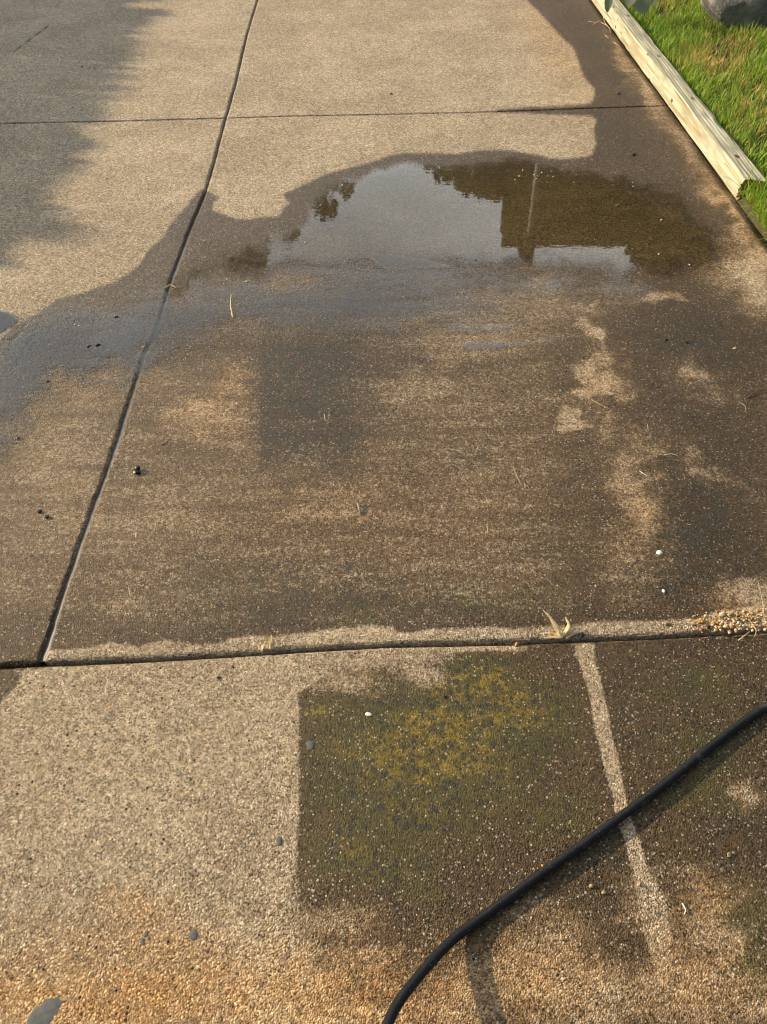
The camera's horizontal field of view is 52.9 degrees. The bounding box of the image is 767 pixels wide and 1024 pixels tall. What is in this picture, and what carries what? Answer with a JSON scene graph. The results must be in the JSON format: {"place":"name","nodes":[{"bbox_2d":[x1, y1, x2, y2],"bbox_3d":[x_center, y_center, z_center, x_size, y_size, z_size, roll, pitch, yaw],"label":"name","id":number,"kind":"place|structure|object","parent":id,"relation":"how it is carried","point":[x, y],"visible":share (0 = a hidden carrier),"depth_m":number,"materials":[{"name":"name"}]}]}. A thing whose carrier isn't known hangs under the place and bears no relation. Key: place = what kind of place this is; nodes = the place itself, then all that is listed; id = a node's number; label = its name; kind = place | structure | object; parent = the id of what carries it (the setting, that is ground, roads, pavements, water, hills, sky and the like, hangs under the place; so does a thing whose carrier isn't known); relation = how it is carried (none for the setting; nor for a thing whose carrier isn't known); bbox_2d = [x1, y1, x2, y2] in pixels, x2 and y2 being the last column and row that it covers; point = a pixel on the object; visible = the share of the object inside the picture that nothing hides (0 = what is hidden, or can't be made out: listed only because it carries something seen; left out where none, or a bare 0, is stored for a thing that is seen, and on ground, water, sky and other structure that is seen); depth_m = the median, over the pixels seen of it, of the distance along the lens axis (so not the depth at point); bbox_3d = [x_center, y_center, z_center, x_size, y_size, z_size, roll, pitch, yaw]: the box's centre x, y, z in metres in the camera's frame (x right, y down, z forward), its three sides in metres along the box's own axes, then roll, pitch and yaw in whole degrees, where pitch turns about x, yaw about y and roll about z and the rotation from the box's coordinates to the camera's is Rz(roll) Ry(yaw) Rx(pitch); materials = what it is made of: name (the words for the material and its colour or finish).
{"place":"outdoors","nodes":[
{"label":"outdoors","id":0,"kind":"place"},
{"bbox_2d":[0,0,766,1023],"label":"driveway","id":1,"kind":"structure","parent":0,"point":[170,792],"depth_m":2.02,"materials":[{"name":"concrete"}]},
{"bbox_2d":[0,312,14,328],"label":"puddle","id":2,"kind":"object","parent":1,"relation":"on","point":[6,319],"visible":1,"depth_m":2.66,"materials":[{"name":"liquid"}]},
{"bbox_2d":[27,997,61,1023],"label":"embedded stone","id":3,"kind":"object","parent":1,"relation":"in","point":[45,1011],"visible":1,"depth_m":1.28,"materials":[{"name":"grey stone"}]},
{"bbox_2d":[133,465,140,473],"bbox_3d":[-0.685,-0.117,2.147,0.022,0.013,0.030,-1,47,0],"label":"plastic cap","id":4,"kind":"object","parent":1,"relation":"on","point":[136,469],"visible":1,"depth_m":2.15,"materials":[{"name":"black plastic"}]},
{"bbox_2d":[189,929,197,939],"bbox_3d":[-0.336,0.748,1.364,0.015,0.004,0.018,-1,47,0],"label":"embedded stone","id":5,"kind":"object","parent":1,"relation":"in","point":[193,934],"visible":1,"depth_m":1.36,"materials":[{"name":"grey stone"}]},
{"bbox_2d":[258,642,264,651],"bbox_3d":[-0.277,0.307,1.752,0.016,0.013,0.023,-1,47,0],"label":"dead grass tuft","id":6,"kind":"object","parent":1,"relation":"on","point":[261,648],"visible":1,"depth_m":1.75,"materials":[{"name":"plant"}]},
{"bbox_2d":[268,635,274,649],"bbox_3d":[-0.255,0.296,1.755,0.017,0.023,0.028,-1,47,0],"label":"dead grass tuft","id":7,"kind":"object","parent":1,"relation":"on","point":[271,644],"visible":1,"depth_m":1.75,"materials":[{"name":"plant"}]},
{"bbox_2d":[276,836,281,845],"bbox_3d":[-0.200,0.628,1.473,0.011,0.004,0.019,-7,48,-6],"label":"embedded stone","id":8,"kind":"object","parent":1,"relation":"in","point":[278,840],"visible":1,"depth_m":1.47,"materials":[{"name":"grey stone"}]},
{"bbox_2d":[306,740,313,749],"bbox_3d":[-0.152,0.486,1.604,0.016,0.004,0.021,-11,48,-10],"label":"embedded stone","id":9,"kind":"object","parent":1,"relation":"in","point":[310,744],"visible":1,"depth_m":1.60,"materials":[{"name":"grey stone"}]},
{"bbox_2d":[355,500,361,514],"bbox_3d":[-0.065,-0.013,2.041,0.010,0.015,0.044,-11,48,-10],"label":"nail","id":10,"kind":"object","parent":1,"relation":"on","point":[356,501],"visible":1,"depth_m":2.04,"materials":[{"name":"metal"}]},
{"bbox_2d":[543,610,574,638],"bbox_3d":[0.404,0.260,1.777,0.073,0.032,0.062,-1,47,0],"label":"dead grass tuft","id":11,"kind":"object","parent":1,"relation":"on","point":[561,633],"visible":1,"depth_m":1.77,"materials":[{"name":"plant"}]},
{"bbox_2d":[382,701,766,1023],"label":"pressure washer hose","id":12,"kind":"object","parent":1,"relation":"on","point":[430,962],"visible":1,"depth_m":1.42,"materials":[{"name":"black rubber"}]},
{"bbox_2d":[42,633,763,666],"bbox_3d":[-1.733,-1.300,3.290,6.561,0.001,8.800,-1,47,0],"label":"joint bed","id":13,"kind":"object","parent":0,"point":[44,664],"depth_m":1.76,"materials":[{"name":"grey concrete"}]},
{"bbox_2d":[40,0,258,661],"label":"joint sealant","id":14,"kind":"object","parent":13,"relation":"on","point":[56,618],"visible":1,"depth_m":2.27,"materials":[{"name":"black rubber"}]},
{"bbox_2d":[590,0,766,245],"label":"lawn","id":15,"kind":"structure","parent":0,"point":[755,221],"depth_m":4.09,"materials":[{"name":"plant"}]},
{"bbox_2d":[604,0,657,13],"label":"garden shrub","id":16,"kind":"object","parent":15,"relation":"on","point":[641,6],"visible":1,"depth_m":4.60,"materials":[{"name":"green plant"}]},
{"bbox_2d":[591,0,766,200],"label":"timber edging","id":17,"kind":"object","parent":15,"relation":"on","point":[709,134],"visible":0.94,"depth_m":3.76,"materials":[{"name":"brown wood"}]},
{"bbox_2d":[701,0,766,32],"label":"boulder","id":18,"kind":"object","parent":15,"relation":"on","point":[733,12],"visible":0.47,"depth_m":4.57,"materials":[{"name":"grey stone"}]}
]}

